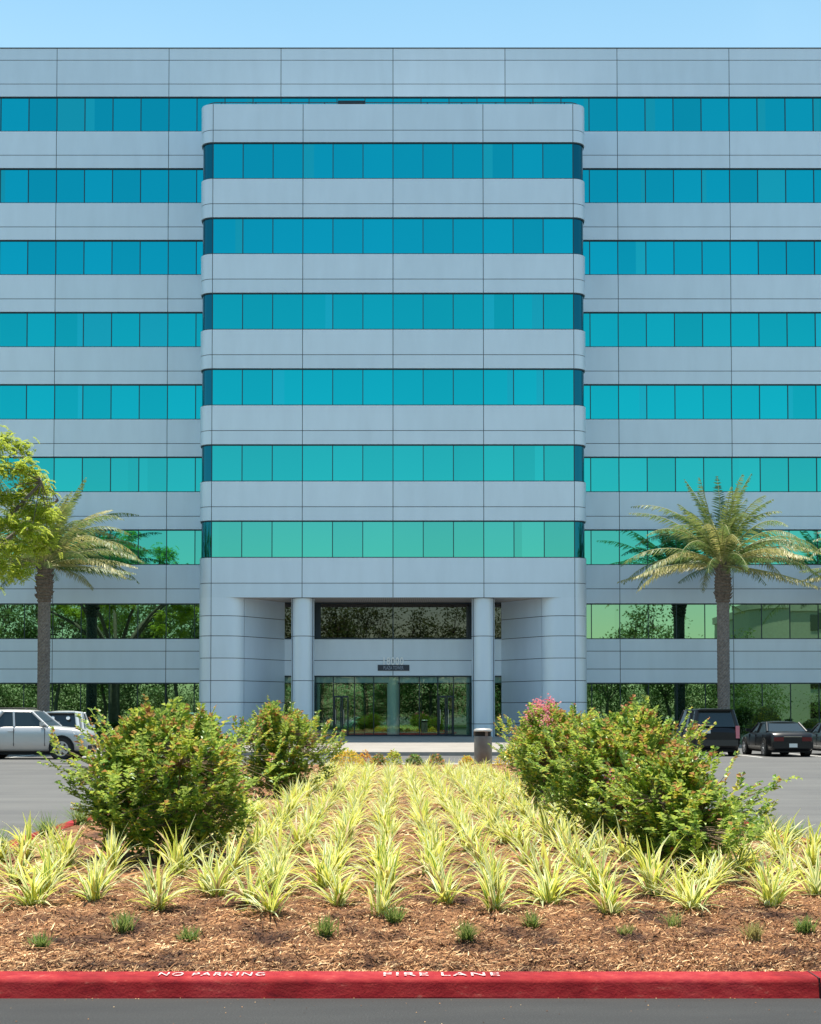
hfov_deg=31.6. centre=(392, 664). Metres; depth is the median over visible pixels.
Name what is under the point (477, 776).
variegated flax lily
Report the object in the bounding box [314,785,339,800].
variegated flax lily
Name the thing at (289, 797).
variegated flax lily
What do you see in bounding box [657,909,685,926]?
grass tuft
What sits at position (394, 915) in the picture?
grass tuft
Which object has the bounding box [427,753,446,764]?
plant
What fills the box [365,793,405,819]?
variegated flax lily
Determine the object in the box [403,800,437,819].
variegated flax lily
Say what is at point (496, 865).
variegated flax lily
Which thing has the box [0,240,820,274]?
ribbon window
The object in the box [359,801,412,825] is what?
variegated flax lily
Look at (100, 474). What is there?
ribbon window
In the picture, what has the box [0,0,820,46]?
sky
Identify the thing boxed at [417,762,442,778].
variegated flax lily
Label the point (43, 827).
grass tuft
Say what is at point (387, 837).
variegated flax lily
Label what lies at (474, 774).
variegated flax lily
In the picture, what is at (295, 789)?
variegated flax lily
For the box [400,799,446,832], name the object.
variegated flax lily
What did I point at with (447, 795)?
variegated flax lily
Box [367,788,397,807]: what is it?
variegated flax lily
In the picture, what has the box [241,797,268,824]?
variegated flax lily
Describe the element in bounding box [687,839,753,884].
variegated flax lily
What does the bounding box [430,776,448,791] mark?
variegated flax lily
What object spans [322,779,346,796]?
variegated flax lily
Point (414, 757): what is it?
plant
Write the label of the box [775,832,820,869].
variegated flax lily
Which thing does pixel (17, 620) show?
ribbon window
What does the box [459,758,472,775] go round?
variegated flax lily
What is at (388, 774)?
variegated flax lily
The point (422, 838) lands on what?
variegated flax lily
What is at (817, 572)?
palm tree
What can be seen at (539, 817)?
variegated flax lily
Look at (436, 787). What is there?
variegated flax lily
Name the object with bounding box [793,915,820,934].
grass tuft
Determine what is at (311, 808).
variegated flax lily
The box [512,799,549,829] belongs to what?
variegated flax lily
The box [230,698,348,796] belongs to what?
crape myrtle
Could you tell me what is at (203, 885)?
variegated flax lily
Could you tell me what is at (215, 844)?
variegated flax lily
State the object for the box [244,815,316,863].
variegated flax lily
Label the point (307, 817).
variegated flax lily
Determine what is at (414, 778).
variegated flax lily
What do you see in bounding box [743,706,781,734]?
border shrub
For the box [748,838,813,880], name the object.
variegated flax lily
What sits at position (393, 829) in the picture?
variegated flax lily
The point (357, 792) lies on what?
variegated flax lily
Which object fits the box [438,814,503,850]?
variegated flax lily
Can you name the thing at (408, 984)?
kerb
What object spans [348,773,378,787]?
variegated flax lily
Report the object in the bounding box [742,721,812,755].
parked car
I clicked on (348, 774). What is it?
variegated flax lily
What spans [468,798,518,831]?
variegated flax lily
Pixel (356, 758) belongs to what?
yellow flowers
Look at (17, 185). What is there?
ribbon window
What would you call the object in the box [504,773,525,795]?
variegated flax lily
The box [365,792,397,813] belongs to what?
variegated flax lily
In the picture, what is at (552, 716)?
crape myrtle
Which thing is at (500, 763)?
yellow flowers
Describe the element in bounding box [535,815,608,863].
variegated flax lily
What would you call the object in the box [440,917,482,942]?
grass tuft
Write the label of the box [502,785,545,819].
variegated flax lily
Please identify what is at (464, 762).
variegated flax lily
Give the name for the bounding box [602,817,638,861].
variegated flax lily
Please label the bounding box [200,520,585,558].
bay ribbon window
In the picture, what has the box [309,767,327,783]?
variegated flax lily
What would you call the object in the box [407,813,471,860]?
variegated flax lily
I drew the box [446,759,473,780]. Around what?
variegated flax lily
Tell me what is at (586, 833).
variegated flax lily
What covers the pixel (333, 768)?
variegated flax lily
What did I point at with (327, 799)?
variegated flax lily
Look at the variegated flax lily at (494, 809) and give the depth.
18.52 m
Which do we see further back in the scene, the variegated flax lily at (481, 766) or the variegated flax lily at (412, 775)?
the variegated flax lily at (481, 766)
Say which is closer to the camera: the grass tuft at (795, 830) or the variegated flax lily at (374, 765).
the grass tuft at (795, 830)
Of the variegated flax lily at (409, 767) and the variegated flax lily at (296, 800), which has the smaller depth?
the variegated flax lily at (296, 800)
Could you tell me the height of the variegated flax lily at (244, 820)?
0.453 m
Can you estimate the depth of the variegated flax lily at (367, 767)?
33.50 m
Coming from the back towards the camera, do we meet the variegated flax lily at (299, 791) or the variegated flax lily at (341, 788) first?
the variegated flax lily at (341, 788)
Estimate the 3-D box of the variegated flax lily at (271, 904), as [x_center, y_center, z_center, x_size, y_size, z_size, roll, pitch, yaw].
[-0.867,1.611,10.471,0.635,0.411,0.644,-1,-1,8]
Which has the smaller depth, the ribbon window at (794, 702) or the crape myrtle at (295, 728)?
the crape myrtle at (295, 728)
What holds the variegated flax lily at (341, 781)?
on the mulch bed
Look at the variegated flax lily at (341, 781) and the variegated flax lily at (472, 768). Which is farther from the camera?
the variegated flax lily at (472, 768)
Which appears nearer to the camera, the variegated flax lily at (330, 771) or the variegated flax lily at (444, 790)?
the variegated flax lily at (444, 790)
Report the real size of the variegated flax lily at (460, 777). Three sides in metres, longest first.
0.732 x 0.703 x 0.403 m
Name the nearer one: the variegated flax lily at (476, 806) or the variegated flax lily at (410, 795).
the variegated flax lily at (476, 806)
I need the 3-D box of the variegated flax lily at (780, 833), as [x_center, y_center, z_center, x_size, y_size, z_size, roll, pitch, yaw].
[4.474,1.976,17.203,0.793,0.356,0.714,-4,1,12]
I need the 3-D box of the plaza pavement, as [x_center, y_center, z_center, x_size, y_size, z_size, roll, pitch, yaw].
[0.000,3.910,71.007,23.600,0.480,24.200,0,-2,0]
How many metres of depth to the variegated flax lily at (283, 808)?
18.50 m
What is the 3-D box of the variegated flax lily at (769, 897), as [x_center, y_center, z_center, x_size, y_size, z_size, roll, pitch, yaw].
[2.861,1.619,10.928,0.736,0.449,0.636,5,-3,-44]
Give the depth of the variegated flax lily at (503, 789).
23.16 m
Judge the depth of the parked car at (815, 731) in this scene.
60.07 m
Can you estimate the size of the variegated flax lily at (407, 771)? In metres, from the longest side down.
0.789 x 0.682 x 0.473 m
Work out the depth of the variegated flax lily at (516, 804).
20.91 m
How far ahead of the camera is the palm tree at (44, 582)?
76.63 m
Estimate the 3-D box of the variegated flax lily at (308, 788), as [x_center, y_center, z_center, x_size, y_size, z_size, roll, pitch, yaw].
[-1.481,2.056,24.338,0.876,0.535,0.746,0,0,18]
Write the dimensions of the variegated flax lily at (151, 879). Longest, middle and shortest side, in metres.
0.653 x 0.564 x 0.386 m
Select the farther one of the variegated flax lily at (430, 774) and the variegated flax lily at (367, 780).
the variegated flax lily at (430, 774)
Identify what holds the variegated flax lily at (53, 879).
on the mulch bed
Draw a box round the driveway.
[0,748,820,842]
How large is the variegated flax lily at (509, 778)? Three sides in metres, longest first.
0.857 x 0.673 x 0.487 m
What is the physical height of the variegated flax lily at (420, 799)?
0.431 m
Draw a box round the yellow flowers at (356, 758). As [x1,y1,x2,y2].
[330,749,363,765]
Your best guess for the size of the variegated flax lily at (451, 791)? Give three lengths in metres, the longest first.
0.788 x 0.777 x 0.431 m
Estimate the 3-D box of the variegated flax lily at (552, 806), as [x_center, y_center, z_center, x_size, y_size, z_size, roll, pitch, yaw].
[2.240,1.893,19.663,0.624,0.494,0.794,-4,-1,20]
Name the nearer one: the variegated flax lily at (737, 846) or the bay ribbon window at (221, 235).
the variegated flax lily at (737, 846)
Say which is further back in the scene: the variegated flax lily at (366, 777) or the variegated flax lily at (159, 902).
the variegated flax lily at (366, 777)
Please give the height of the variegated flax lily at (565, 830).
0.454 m
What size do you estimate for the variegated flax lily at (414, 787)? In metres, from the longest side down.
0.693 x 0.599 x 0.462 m
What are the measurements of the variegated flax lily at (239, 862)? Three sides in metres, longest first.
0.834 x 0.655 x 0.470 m
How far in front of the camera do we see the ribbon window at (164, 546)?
83.19 m
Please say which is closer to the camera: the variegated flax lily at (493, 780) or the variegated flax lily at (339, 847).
the variegated flax lily at (339, 847)
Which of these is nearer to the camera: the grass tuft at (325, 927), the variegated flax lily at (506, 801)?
the grass tuft at (325, 927)
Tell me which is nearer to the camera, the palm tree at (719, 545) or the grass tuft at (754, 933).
the grass tuft at (754, 933)
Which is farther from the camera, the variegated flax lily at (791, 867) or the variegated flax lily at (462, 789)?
the variegated flax lily at (462, 789)
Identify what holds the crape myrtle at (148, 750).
on the mulch bed
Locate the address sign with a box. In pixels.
[378,657,408,670]
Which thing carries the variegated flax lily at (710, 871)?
on the mulch bed
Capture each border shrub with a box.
[91,722,109,736]
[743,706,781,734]
[802,718,819,729]
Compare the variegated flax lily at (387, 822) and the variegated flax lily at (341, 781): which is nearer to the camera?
the variegated flax lily at (387, 822)
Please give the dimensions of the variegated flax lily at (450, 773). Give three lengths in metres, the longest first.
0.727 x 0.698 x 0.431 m
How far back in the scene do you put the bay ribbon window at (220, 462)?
79.51 m
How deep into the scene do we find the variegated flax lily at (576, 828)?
17.58 m
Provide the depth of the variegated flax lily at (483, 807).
19.67 m
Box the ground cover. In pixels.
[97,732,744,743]
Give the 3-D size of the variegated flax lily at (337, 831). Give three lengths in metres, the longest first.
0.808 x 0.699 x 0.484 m
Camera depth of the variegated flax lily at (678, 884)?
11.41 m
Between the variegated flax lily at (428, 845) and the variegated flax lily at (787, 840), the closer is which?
the variegated flax lily at (428, 845)
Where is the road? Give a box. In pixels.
[0,998,820,1023]
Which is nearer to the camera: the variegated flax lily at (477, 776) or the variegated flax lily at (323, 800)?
the variegated flax lily at (323, 800)
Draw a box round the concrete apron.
[242,763,509,766]
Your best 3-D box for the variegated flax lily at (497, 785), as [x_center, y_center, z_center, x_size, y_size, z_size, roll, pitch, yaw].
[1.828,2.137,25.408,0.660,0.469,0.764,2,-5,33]
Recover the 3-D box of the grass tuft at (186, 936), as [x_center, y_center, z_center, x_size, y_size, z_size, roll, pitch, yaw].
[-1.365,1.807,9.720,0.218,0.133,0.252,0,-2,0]
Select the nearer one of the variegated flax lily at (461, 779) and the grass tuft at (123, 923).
the grass tuft at (123, 923)
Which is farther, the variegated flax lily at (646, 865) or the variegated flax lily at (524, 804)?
the variegated flax lily at (524, 804)
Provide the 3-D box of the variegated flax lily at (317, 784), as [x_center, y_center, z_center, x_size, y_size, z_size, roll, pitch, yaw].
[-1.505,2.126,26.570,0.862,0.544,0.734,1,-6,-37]
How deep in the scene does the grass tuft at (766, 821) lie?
18.81 m
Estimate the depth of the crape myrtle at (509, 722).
28.23 m
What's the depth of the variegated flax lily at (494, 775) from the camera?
31.01 m
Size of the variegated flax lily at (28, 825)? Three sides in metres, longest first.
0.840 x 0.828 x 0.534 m
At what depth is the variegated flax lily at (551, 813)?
18.70 m
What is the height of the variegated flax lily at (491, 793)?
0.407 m
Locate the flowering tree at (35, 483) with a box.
[0,425,64,595]
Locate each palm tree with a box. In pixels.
[0,479,147,711]
[617,473,820,708]
[799,531,820,586]
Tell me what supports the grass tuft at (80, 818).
on the mulch bed
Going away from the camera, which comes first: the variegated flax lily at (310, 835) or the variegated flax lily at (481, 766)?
the variegated flax lily at (310, 835)
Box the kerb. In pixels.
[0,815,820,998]
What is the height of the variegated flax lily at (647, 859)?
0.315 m
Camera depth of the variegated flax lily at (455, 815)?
18.71 m
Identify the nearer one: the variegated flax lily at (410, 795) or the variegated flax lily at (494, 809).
the variegated flax lily at (494, 809)
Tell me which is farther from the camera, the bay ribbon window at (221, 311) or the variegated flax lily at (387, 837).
the bay ribbon window at (221, 311)
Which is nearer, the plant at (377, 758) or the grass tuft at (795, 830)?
the grass tuft at (795, 830)
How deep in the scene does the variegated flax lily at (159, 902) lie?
10.74 m
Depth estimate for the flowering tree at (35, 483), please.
61.09 m
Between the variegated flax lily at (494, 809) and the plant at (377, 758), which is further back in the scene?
the plant at (377, 758)
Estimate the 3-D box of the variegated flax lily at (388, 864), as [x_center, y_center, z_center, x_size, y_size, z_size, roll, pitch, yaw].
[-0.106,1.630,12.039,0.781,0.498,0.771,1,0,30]
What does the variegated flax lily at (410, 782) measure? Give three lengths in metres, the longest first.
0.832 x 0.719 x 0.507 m
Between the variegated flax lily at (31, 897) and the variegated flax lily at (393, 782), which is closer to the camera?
the variegated flax lily at (31, 897)
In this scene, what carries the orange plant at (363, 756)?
on the mulch bed
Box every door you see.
[334,696,347,735]
[439,696,452,735]
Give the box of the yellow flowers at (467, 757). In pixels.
[459,755,475,764]
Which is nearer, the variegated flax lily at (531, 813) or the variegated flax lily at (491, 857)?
the variegated flax lily at (491, 857)
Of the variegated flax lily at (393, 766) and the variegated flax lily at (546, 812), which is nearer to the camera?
the variegated flax lily at (546, 812)
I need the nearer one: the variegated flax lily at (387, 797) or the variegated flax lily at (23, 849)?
the variegated flax lily at (23, 849)
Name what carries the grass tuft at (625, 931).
on the mulch bed
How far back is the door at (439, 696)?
82.48 m
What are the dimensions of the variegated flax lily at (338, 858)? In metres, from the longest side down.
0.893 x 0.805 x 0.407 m
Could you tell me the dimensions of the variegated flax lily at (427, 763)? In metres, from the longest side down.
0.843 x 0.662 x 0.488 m
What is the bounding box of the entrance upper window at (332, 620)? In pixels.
[285,602,500,638]
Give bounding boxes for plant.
[358,749,372,764]
[369,753,385,764]
[384,749,402,764]
[404,752,423,764]
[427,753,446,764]
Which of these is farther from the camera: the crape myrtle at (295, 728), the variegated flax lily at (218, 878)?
the crape myrtle at (295, 728)
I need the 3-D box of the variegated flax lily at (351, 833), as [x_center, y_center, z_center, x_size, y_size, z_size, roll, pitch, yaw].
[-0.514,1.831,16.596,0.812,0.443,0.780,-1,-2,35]
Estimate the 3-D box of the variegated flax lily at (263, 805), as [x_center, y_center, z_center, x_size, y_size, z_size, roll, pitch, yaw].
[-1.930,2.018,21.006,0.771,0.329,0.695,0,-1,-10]
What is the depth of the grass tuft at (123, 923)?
9.92 m
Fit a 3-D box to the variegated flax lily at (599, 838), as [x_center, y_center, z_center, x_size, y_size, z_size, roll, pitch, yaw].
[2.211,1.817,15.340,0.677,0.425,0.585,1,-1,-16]
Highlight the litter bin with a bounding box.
[474,728,491,763]
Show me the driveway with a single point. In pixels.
(28, 785)
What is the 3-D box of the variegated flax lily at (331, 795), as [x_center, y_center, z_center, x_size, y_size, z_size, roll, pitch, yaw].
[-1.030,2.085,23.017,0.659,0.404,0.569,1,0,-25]
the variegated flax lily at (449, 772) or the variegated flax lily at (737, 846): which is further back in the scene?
the variegated flax lily at (449, 772)
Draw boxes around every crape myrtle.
[36,694,295,861]
[117,716,244,811]
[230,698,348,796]
[487,698,586,782]
[496,693,606,808]
[523,694,723,842]
[572,737,802,871]
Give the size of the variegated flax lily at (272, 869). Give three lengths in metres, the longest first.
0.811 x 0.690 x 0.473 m
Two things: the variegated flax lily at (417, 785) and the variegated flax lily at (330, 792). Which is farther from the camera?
the variegated flax lily at (417, 785)
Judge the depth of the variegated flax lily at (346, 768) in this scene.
32.21 m
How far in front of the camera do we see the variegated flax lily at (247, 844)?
14.25 m
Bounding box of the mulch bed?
[0,764,820,970]
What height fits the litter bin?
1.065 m
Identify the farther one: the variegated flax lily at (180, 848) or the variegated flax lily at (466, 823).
the variegated flax lily at (466, 823)
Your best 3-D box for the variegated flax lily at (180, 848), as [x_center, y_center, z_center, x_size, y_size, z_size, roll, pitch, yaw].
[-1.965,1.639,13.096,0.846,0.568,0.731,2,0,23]
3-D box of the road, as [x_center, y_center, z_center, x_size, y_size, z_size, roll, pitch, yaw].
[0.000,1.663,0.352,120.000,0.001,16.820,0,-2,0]
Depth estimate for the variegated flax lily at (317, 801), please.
19.73 m
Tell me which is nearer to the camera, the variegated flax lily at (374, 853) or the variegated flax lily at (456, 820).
the variegated flax lily at (374, 853)
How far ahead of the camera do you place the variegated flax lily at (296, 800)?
19.99 m
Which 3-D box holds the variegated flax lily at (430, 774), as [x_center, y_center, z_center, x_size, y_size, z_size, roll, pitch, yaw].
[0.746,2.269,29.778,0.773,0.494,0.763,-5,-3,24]
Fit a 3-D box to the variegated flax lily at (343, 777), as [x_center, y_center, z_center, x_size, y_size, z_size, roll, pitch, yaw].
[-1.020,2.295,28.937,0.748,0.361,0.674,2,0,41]
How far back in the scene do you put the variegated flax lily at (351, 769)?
33.07 m
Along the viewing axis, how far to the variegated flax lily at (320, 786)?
27.54 m
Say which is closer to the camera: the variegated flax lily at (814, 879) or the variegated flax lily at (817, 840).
the variegated flax lily at (814, 879)
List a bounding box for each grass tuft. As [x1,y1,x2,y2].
[0,823,22,849]
[21,811,74,836]
[22,928,55,948]
[58,803,90,824]
[109,909,140,933]
[175,923,201,942]
[306,913,341,937]
[381,901,414,922]
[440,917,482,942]
[516,907,545,928]
[615,922,635,935]
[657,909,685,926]
[736,920,772,941]
[746,811,786,830]
[776,816,819,841]
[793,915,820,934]
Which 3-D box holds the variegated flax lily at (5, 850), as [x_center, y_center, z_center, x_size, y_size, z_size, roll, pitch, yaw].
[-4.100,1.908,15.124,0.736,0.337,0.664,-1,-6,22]
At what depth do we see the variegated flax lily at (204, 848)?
14.19 m
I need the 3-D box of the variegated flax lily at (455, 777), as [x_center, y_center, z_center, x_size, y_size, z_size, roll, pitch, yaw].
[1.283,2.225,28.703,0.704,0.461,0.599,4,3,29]
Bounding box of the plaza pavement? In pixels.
[102,736,534,755]
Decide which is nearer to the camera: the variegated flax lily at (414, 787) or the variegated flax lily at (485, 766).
the variegated flax lily at (414, 787)
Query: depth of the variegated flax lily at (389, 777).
27.49 m
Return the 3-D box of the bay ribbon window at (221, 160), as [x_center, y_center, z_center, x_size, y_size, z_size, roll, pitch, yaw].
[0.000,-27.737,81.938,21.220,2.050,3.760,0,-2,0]
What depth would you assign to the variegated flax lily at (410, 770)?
32.09 m
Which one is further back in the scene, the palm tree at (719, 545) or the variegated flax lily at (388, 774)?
the palm tree at (719, 545)
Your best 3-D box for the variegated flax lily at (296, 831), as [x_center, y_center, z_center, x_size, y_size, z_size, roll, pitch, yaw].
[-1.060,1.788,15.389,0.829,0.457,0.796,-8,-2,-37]
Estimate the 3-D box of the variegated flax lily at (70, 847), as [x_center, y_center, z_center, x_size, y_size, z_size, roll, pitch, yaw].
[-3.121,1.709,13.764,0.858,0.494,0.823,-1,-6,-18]
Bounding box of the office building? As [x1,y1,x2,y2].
[0,47,820,736]
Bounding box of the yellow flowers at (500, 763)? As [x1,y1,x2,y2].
[493,750,514,765]
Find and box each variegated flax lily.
[0,812,62,859]
[0,830,58,883]
[0,837,18,862]
[0,859,81,912]
[2,837,91,892]
[19,820,96,868]
[24,832,86,879]
[32,819,74,853]
[57,848,126,901]
[66,847,139,890]
[71,824,143,872]
[114,848,188,890]
[118,861,195,910]
[141,814,215,874]
[170,837,240,893]
[175,828,219,861]
[181,846,257,896]
[196,828,261,876]
[207,833,238,851]
[210,847,291,904]
[216,826,263,860]
[227,814,275,851]
[232,811,267,835]
[232,855,306,916]
[239,814,286,840]
[239,834,318,894]
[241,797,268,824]
[242,831,313,875]
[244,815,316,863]
[246,792,274,820]
[246,804,291,833]
[248,795,273,813]
[259,786,303,827]
[263,812,328,852]
[264,785,307,817]
[265,785,306,812]
[271,776,313,804]
[280,782,309,803]
[282,802,328,831]
[282,807,332,842]
[287,839,371,887]
[289,796,335,824]
[294,792,341,820]
[297,825,359,863]
[297,830,376,873]
[298,773,319,801]
[299,860,365,907]
[300,791,342,814]
[304,774,326,793]
[308,789,346,809]
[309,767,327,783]
[309,768,332,786]
[310,773,327,789]
[310,816,367,850]
[312,783,343,806]
[314,761,338,778]
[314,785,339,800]
[316,778,350,793]
[318,806,369,832]
[321,795,370,825]
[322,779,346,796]
[323,804,373,841]
[329,761,339,775]
[330,773,353,784]
[330,775,352,790]
[331,781,379,809]
[333,762,356,777]
[333,792,376,820]
[334,787,373,814]
[336,784,369,804]
[337,767,359,783]
[338,762,361,776]
[338,831,424,890]
[341,775,383,800]
[343,860,418,915]
[345,824,425,877]
[347,768,376,782]
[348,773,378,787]
[348,774,375,792]
[349,762,380,781]
[349,834,412,862]
[352,767,381,785]
[357,761,379,775]
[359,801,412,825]
[360,814,403,853]
[362,805,412,833]
[362,807,410,842]
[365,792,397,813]
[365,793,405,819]
[366,761,381,773]
[366,775,403,801]
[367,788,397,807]
[369,779,404,806]
[372,765,400,786]
[372,767,408,796]
[374,761,406,782]
[375,760,399,778]
[375,775,404,790]
[377,764,401,789]
[392,842,471,888]
[396,764,421,776]
[396,770,426,794]
[396,795,446,826]
[397,779,427,794]
[398,830,464,874]
[399,760,417,776]
[399,773,424,788]
[399,783,438,807]
[400,763,420,780]
[400,770,421,784]
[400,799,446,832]
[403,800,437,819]
[403,853,477,903]
[406,772,423,782]
[406,788,442,812]
[406,789,437,804]
[407,777,431,796]
[407,811,462,850]
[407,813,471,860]
[409,811,451,838]
[414,756,440,771]
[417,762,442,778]
[419,758,439,775]
[419,767,446,783]
[422,767,455,790]
[426,777,450,796]
[428,778,465,802]
[428,784,462,808]
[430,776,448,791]
[430,780,459,799]
[431,793,479,814]
[432,801,498,841]
[434,803,485,835]
[436,797,472,826]
[437,760,456,777]
[437,793,479,819]
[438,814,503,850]
[439,764,463,780]
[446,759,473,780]
[446,768,468,784]
[447,768,480,793]
[447,771,479,786]
[448,764,468,785]
[448,826,514,865]
[450,844,542,914]
[452,776,481,796]
[453,780,501,803]
[456,759,477,771]
[458,777,493,809]
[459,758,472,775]
[460,842,529,874]
[461,773,486,800]
[463,792,500,814]
[463,849,520,889]
[466,761,480,773]
[466,767,490,781]
[467,768,493,785]
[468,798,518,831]
[470,791,507,820]
[472,757,494,772]
[474,774,492,790]
[475,790,519,825]
[476,779,508,800]
[477,774,508,789]
[479,759,495,772]
[479,762,498,776]
[479,775,508,793]
[480,811,529,843]
[483,766,495,779]
[485,775,521,805]
[488,766,509,779]
[488,808,545,847]
[490,764,517,784]
[493,792,526,810]
[496,789,525,814]
[498,767,518,786]
[499,771,519,792]
[499,825,556,866]
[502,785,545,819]
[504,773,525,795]
[506,836,598,893]
[509,835,572,875]
[510,780,526,797]
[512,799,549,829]
[512,862,583,906]
[518,804,558,833]
[523,802,580,844]
[525,812,586,851]
[526,792,552,815]
[535,793,582,824]
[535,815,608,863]
[544,793,568,817]
[548,819,620,873]
[556,809,584,832]
[559,806,617,841]
[562,837,639,890]
[567,860,651,914]
[578,821,625,855]
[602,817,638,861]
[611,833,707,896]
[613,846,681,880]
[643,856,716,903]
[645,870,739,914]
[668,851,743,888]
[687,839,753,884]
[705,835,779,874]
[722,823,748,852]
[726,844,806,890]
[732,836,787,869]
[736,849,815,907]
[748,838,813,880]
[753,809,816,859]
[754,815,800,843]
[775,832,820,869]
[776,845,820,896]
[792,817,820,852]
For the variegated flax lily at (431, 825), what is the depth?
16.37 m
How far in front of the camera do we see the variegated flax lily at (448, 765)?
33.02 m
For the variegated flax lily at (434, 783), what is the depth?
27.62 m
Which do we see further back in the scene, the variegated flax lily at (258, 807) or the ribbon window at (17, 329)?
the ribbon window at (17, 329)
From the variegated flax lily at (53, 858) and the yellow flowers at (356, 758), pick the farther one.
the yellow flowers at (356, 758)
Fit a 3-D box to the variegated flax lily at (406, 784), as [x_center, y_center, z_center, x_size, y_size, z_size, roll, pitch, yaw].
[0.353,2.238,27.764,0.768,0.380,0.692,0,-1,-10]
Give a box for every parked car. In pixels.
[0,708,97,759]
[46,711,94,729]
[672,708,739,755]
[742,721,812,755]
[806,723,820,752]
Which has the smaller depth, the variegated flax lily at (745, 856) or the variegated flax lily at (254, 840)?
the variegated flax lily at (745, 856)
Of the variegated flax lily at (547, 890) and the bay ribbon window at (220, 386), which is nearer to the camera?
the variegated flax lily at (547, 890)
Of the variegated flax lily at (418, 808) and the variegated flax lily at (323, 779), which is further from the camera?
the variegated flax lily at (323, 779)
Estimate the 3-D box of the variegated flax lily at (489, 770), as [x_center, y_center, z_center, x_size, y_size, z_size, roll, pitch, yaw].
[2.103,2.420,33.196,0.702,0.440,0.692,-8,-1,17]
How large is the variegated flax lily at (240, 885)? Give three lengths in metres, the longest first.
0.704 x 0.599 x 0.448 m
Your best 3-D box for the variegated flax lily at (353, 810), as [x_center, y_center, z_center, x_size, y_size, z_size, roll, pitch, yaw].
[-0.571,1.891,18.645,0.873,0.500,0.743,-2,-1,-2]
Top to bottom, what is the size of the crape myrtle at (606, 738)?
1.710 m
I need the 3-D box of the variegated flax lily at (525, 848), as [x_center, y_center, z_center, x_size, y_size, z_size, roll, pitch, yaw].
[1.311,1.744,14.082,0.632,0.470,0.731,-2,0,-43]
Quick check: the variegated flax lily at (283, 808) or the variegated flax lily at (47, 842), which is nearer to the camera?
the variegated flax lily at (47, 842)
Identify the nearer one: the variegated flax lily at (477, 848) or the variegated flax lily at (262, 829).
the variegated flax lily at (477, 848)
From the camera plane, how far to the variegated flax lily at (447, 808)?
20.85 m
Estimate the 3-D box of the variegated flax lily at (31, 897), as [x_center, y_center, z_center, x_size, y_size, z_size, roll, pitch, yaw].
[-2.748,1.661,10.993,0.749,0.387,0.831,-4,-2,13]
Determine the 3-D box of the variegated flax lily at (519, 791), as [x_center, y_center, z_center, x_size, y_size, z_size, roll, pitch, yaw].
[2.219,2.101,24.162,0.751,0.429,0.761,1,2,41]
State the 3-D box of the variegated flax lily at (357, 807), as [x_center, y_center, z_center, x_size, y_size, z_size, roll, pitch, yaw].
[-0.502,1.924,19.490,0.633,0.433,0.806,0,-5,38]
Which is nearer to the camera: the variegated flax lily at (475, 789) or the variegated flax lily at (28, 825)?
the variegated flax lily at (28, 825)
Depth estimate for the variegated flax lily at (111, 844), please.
13.20 m
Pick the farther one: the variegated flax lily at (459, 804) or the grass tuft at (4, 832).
the variegated flax lily at (459, 804)
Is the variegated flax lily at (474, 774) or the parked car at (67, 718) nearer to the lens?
the variegated flax lily at (474, 774)
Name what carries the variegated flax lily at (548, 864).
on the mulch bed
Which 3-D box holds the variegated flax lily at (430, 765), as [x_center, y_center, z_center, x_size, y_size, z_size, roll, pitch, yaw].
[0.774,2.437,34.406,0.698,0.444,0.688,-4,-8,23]
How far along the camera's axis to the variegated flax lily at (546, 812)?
20.92 m
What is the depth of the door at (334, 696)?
82.48 m
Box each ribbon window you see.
[0,97,820,131]
[0,168,820,202]
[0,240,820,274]
[0,312,820,346]
[0,384,820,418]
[0,457,820,491]
[0,529,820,564]
[0,603,820,638]
[0,683,820,736]
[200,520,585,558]
[201,368,584,406]
[201,444,584,481]
[202,142,583,179]
[202,217,583,255]
[202,293,583,330]
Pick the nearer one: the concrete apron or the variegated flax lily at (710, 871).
the variegated flax lily at (710, 871)
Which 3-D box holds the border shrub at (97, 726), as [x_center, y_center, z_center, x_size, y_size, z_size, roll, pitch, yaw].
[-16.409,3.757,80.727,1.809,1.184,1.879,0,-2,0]
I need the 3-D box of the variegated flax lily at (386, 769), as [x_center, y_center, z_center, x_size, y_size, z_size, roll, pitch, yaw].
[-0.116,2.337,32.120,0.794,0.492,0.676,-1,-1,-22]
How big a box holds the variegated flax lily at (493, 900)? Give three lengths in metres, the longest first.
0.739 x 0.629 x 0.484 m
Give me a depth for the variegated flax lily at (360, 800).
20.84 m
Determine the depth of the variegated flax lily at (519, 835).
15.48 m
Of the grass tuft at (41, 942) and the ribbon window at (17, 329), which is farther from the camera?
the ribbon window at (17, 329)
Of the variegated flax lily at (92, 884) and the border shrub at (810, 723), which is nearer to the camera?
the variegated flax lily at (92, 884)
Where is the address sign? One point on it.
(393, 667)
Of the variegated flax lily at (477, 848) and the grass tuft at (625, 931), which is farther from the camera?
the variegated flax lily at (477, 848)
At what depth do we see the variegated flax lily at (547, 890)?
11.26 m
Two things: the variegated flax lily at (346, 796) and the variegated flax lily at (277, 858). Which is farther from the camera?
the variegated flax lily at (346, 796)
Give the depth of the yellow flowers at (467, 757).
42.11 m
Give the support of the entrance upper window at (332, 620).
in the office building
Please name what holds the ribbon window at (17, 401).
in the office building
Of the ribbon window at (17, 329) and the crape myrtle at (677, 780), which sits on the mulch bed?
the crape myrtle at (677, 780)

